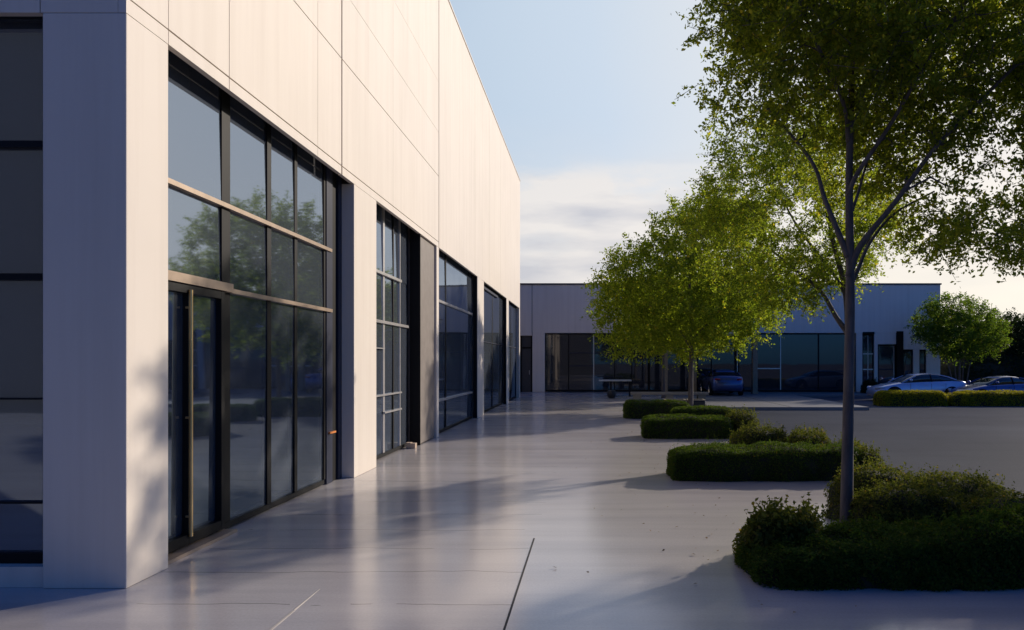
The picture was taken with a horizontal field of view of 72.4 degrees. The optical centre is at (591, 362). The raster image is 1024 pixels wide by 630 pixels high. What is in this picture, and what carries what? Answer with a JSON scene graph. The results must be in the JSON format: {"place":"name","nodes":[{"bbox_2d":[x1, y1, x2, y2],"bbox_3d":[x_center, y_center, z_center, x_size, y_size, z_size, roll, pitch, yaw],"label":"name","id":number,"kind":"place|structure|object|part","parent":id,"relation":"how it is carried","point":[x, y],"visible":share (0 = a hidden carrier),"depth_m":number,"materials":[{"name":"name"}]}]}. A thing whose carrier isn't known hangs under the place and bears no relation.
{"place":"outdoors","nodes":[
{"label":"outdoors","id":0,"kind":"place"},
{"bbox_2d":[406,442,416,448],"bbox_3d":[-3.585,1.642,13.750,0.190,0.112,0.150,0,0,0],"label":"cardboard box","id":1,"kind":"object","parent":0,"point":[410,445],"visible":1,"depth_m":13.68,"materials":[{"name":"beige cardboard"}]},
{"bbox_2d":[0,392,1023,629],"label":"walkway","id":2,"kind":"structure","parent":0,"point":[443,529],"depth_m":5.98,"materials":[{"name":"concrete"}]},
{"bbox_2d":[269,538,534,629],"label":"walkway joint","id":3,"kind":"object","parent":2,"relation":"on","point":[292,611],"visible":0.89,"depth_m":4.90,"materials":[{"name":"grey concrete"}]},
{"bbox_2d":[599,380,631,395],"bbox_3d":[1.165,1.285,35.000,1.630,0.830,0.800,0,0,0],"label":"outdoor table","id":4,"kind":"object","parent":2,"relation":"on","point":[619,380],"visible":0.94,"depth_m":34.67,"materials":[{"name":"metal"}]},
{"bbox_2d":[622,399,689,418],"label":"hedge","id":5,"kind":"object","parent":2,"relation":"on","point":[636,409],"visible":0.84,"depth_m":20.93,"materials":[{"name":"green plant"}]},
{"bbox_2d":[630,392,708,399],"bbox_3d":[3.500,1.520,31.400,3.500,0.360,0.500,0,0,0],"label":"garden bench","id":6,"kind":"object","parent":2,"relation":"on","point":[668,395],"visible":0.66,"depth_m":31.15,"materials":[{"name":"concrete"}]},
{"bbox_2d":[640,413,734,438],"bbox_3d":[2.156,1.425,15.824,2.116,0.569,0.972,0,0,0],"label":"hedge","id":7,"kind":"object","parent":2,"relation":"on","point":[672,426],"visible":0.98,"depth_m":15.43,"materials":[{"name":"green plant"}]},
{"bbox_2d":[552,436,825,612],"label":"fallen leaves","id":8,"kind":"object","parent":2,"relation":"on","point":[677,526],"visible":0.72,"depth_m":7.13,"materials":[{"name":"brown plant"}]},
{"bbox_2d":[579,180,802,406],"bbox_3d":[3.564,-2.287,24.606,8.017,8.073,7.112,0,0,0],"label":"tree","id":9,"kind":"object","parent":2,"relation":"on","point":[648,310],"visible":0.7,"depth_m":23.38,"materials":[{"name":"green plant"}]},
{"bbox_2d":[609,265,782,397],"bbox_3d":[5.007,-1.624,32.974,8.310,6.748,6.432,0,0,0],"label":"tree","id":10,"kind":"object","parent":2,"relation":"on","point":[663,378],"visible":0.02,"depth_m":33.21,"materials":[{"name":"green plant"}]},
{"bbox_2d":[669,405,733,416],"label":"hedge","id":11,"kind":"object","parent":2,"relation":"on","point":[699,410],"visible":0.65,"depth_m":19.06,"materials":[{"name":"green plant"}]},
{"bbox_2d":[725,404,759,434],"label":"shrub","id":12,"kind":"object","parent":2,"relation":"on","point":[738,417],"visible":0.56,"depth_m":15.62,"materials":[{"name":"green plant"}]},
{"bbox_2d":[724,416,787,444],"bbox_3d":[3.015,1.340,12.617,1.326,0.736,1.206,0,0,0],"label":"shrub","id":13,"kind":"object","parent":2,"relation":"on","point":[752,435],"visible":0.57,"depth_m":12.36,"materials":[{"name":"green plant"}]},
{"bbox_2d":[665,436,865,481],"bbox_3d":[2.565,1.392,10.323,2.903,0.627,1.003,0,0,0],"label":"hedge","id":14,"kind":"object","parent":2,"relation":"on","point":[776,461],"visible":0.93,"depth_m":9.93,"materials":[{"name":"green plant"}]},
{"bbox_2d":[732,492,827,560],"bbox_3d":[1.604,1.399,5.876,0.814,0.621,0.746,0,0,0],"label":"shrub","id":15,"kind":"object","parent":2,"relation":"on","point":[762,528],"visible":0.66,"depth_m":5.68,"materials":[{"name":"green plant"}]},
{"bbox_2d":[784,422,831,444],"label":"shrub","id":16,"kind":"object","parent":2,"relation":"on","point":[802,435],"visible":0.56,"depth_m":12.02,"materials":[{"name":"green plant"}]},
{"bbox_2d":[672,0,1023,527],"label":"tree","id":17,"kind":"object","parent":2,"relation":"on","point":[848,43],"visible":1,"depth_m":6.70,"materials":[{"name":"green plant"}]},
{"bbox_2d":[833,432,885,469],"bbox_3d":[3.989,1.392,10.529,0.692,0.630,1.651,0,0,0],"label":"shrub","id":18,"kind":"object","parent":2,"relation":"on","point":[863,447],"visible":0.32,"depth_m":10.03,"materials":[{"name":"green plant"}]},
{"bbox_2d":[823,447,929,520],"bbox_3d":[3.150,1.313,7.554,1.236,0.787,1.190,0,0,0],"label":"shrub","id":19,"kind":"object","parent":2,"relation":"on","point":[863,473],"visible":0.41,"depth_m":7.43,"materials":[{"name":"green plant"}]},
{"bbox_2d":[734,495,1023,591],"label":"hedge","id":20,"kind":"object","parent":2,"relation":"on","point":[982,551],"visible":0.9,"depth_m":5.24,"materials":[{"name":"green plant"}]},
{"bbox_2d":[847,471,965,528],"bbox_3d":[3.060,1.387,6.748,1.160,0.640,1.153,0,0,0],"label":"shrub","id":21,"kind":"object","parent":2,"relation":"on","point":[891,500],"visible":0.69,"depth_m":6.53,"materials":[{"name":"green plant"}]},
{"bbox_2d":[905,463,1015,505],"bbox_3d":[3.846,1.387,7.311,1.277,0.642,1.260,0,0,17],"label":"shrub","id":22,"kind":"object","parent":2,"relation":"on","point":[970,485],"visible":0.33,"depth_m":7.17,"materials":[{"name":"green plant"}]},
{"bbox_2d":[960,481,1023,515],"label":"shrub","id":23,"kind":"object","parent":2,"relation":"on","point":[994,500],"visible":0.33,"depth_m":6.59,"materials":[{"name":"green plant"}]},
{"bbox_2d":[607,390,615,397],"bbox_3d":[0.930,1.510,33.000,0.440,0.380,0.440,0,0,0],"label":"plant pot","id":24,"kind":"object","parent":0,"point":[611,393],"visible":0.97,"depth_m":32.84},
{"bbox_2d":[686,399,705,405],"bbox_3d":[3.745,1.515,25.000,0.630,0.370,0.620,0,0,0],"label":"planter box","id":25,"kind":"object","parent":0,"point":[697,402],"visible":0.55,"depth_m":24.70,"materials":[{"name":"concrete"}]},
{"bbox_2d":[450,0,1023,326],"label":"sky","id":26,"kind":"structure","parent":0,"point":[581,94],"materials":[{"name":"blue"}]},
{"bbox_2d":[674,392,872,409],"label":"footway","id":27,"kind":"structure","parent":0,"point":[782,401],"depth_m":31.10,"materials":[{"name":"concrete"}]},
{"bbox_2d":[700,369,743,394],"bbox_3d":[6.950,1.026,37.244,1.989,1.348,4.112,0,0,0],"label":"parked car","id":28,"kind":"object","parent":27,"relation":"on","point":[728,380],"visible":0.99,"depth_m":35.45,"materials":[{"name":"blue paint"}]},
{"bbox_3d":[6.950,0.597,36.881,1.514,0.463,2.624,0,0,0],"label":"window","id":29,"kind":"part","parent":28,"relation":"part of","materials":[{"name":"black glass"}]},
{"bbox_2d":[860,377,878,392],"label":"shrub","id":30,"kind":"object","parent":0,"point":[865,384],"visible":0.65,"depth_m":38.38,"materials":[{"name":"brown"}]},
{"bbox_2d":[735,397,1023,497],"bbox_3d":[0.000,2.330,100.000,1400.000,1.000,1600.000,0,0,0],"label":"ground","id":31,"kind":"structure","parent":0,"point":[974,438],"depth_m":18.12,"materials":[{"name":"grey asphalt"}]},
{"bbox_2d":[0,0,519,587],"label":"commercial building","id":32,"kind":"structure","parent":31,"relation":"on","point":[258,256],"depth_m":6.91,"materials":[{"name":"concrete"}]},
{"bbox_2d":[0,16,42,563],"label":"end window","id":33,"kind":"structure","parent":32,"relation":"in","point":[21,37],"depth_m":5.37,"materials":[{"name":"glass"}]},
{"bbox_2d":[168,281,236,564],"bbox_3d":[-3.670,0.500,6.360,0.220,2.399,1.200,0,0,0],"label":"door","id":34,"kind":"structure","parent":32,"relation":"in","point":[189,535],"depth_m":6.30,"materials":[{"name":"black metal"}]},
{"bbox_2d":[168,50,332,553],"bbox_3d":[-3.750,-0.607,7.776,0.200,4.572,4.048,0,0,0],"label":"window","id":35,"kind":"structure","parent":32,"relation":"in","point":[247,204],"depth_m":7.43,"materials":[{"name":"glass"}]},
{"bbox_2d":[376,203,408,459],"bbox_3d":[-3.790,-0.607,12.685,0.180,4.572,2.826,0,0,0],"label":"window","id":36,"kind":"structure","parent":32,"relation":"in","point":[392,326],"depth_m":12.96,"materials":[{"name":"glass"}]},
{"bbox_2d":[439,250,472,432],"bbox_3d":[-3.700,-0.607,18.515,0.180,4.572,5.306,0,0,0],"label":"window","id":37,"kind":"structure","parent":32,"relation":"in","point":[455,282],"depth_m":18.49,"materials":[{"name":"glass"}]},
{"bbox_2d":[484,283,502,411],"bbox_3d":[-3.690,-0.607,25.415,0.200,4.572,5.906,0,0,0],"label":"window","id":38,"kind":"structure","parent":32,"relation":"in","point":[493,301],"depth_m":25.53,"materials":[{"name":"black glass"}]},
{"bbox_2d":[509,302,515,400],"bbox_3d":[-3.710,-0.607,31.245,0.160,4.572,4.166,0,0,0],"label":"window","id":39,"kind":"structure","parent":32,"relation":"in","point":[512,308],"depth_m":31.93,"materials":[{"name":"black glass"}]},
{"bbox_2d":[520,283,941,393],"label":"office building","id":40,"kind":"structure","parent":31,"relation":"on","point":[560,351],"depth_m":40.08,"materials":[{"name":"painted concrete"},{"name":"dark glass"}]},
{"bbox_2d":[520,336,531,391],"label":"door","id":41,"kind":"structure","parent":40,"relation":"in","point":[525,341],"depth_m":40.12,"materials":[{"name":"black metal"}]},
{"bbox_2d":[545,333,648,391],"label":"window","id":42,"kind":"structure","parent":40,"relation":"in","point":[573,363],"depth_m":40.11,"materials":[{"name":"black glass"}]},
{"bbox_2d":[649,336,751,391],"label":"window","id":43,"kind":"structure","parent":40,"relation":"in","point":[678,381],"depth_m":40.11,"materials":[{"name":"black glass"}]},
{"bbox_2d":[758,333,854,391],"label":"window","id":44,"kind":"structure","parent":40,"relation":"in","point":[797,362],"depth_m":40.11,"materials":[{"name":"black glass"}]},
{"bbox_2d":[862,334,873,382],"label":"window","id":45,"kind":"structure","parent":40,"relation":"in","point":[867,339],"depth_m":40.11,"materials":[{"name":"black glass"}]},
{"bbox_2d":[878,344,894,383],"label":"window","id":46,"kind":"structure","parent":40,"relation":"in","point":[886,352],"depth_m":40.11,"materials":[{"name":"black glass"}]},
{"bbox_2d":[903,350,912,375],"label":"window","id":47,"kind":"structure","parent":40,"relation":"in","point":[907,354],"depth_m":40.11,"materials":[{"name":"black glass"}]},
{"bbox_2d":[919,350,925,372],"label":"window","id":48,"kind":"structure","parent":40,"relation":"in","point":[922,353],"depth_m":40.11,"materials":[{"name":"black glass"}]},
{"bbox_2d":[658,92,924,333],"bbox_3d":[3.951,-1.589,13.507,5.315,6.938,4.587,0,0,0],"label":"tree","id":49,"kind":"object","parent":31,"relation":"on","point":[751,209],"visible":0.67,"depth_m":12.92,"materials":[{"name":"green plant"}]},
{"bbox_2d":[872,389,948,405],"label":"hedge","id":50,"kind":"object","parent":31,"relation":"on","point":[918,397],"visible":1,"depth_m":28.93,"materials":[{"name":"green plant"}]},
{"bbox_2d":[866,373,966,395],"bbox_3d":[15.405,1.166,33.000,4.311,1.329,2.080,0,0,0],"label":"parked car","id":51,"kind":"object","parent":31,"relation":"on","point":[924,381],"visible":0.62,"depth_m":32.23,"materials":[{"name":"silver metal"}]},
{"bbox_3d":[15.787,0.744,33.000,2.752,0.457,1.584,0,0,0],"label":"window","id":52,"kind":"part","parent":51,"relation":"part of","materials":[{"name":"black glass"}]},
{"bbox_2d":[903,291,1013,382],"bbox_3d":[19.480,-0.994,36.599,5.489,5.747,4.370,0,0,0],"label":"tree","id":53,"kind":"object","parent":31,"relation":"on","point":[931,332],"visible":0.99,"depth_m":35.99,"materials":[{"name":"green plant"}]},
{"bbox_2d":[940,341,1023,382],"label":"hedge","id":54,"kind":"object","parent":31,"relation":"on","point":[1007,365],"visible":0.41,"depth_m":41.64,"materials":[{"name":"plant"}]},
{"bbox_2d":[946,389,1023,405],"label":"hedge","id":55,"kind":"object","parent":31,"relation":"on","point":[1007,397],"visible":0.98,"depth_m":28.94,"materials":[{"name":"green plant"}]},
{"bbox_2d":[948,376,1023,393],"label":"parked car","id":56,"kind":"object","parent":31,"relation":"on","point":[998,383],"visible":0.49,"depth_m":30.96,"materials":[{"name":"blue paint"}]},
{"bbox_3d":[18.698,0.827,31.649,2.496,0.425,1.514,0,0,-8],"label":"window","id":57,"kind":"part","parent":56,"relation":"part of","materials":[{"name":"black glass"}]},
{"bbox_2d":[961,307,1023,358],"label":"tree","id":58,"kind":"object","parent":31,"relation":"on","point":[1017,329],"visible":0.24,"depth_m":42.73,"materials":[{"name":"green plant"}]}
]}

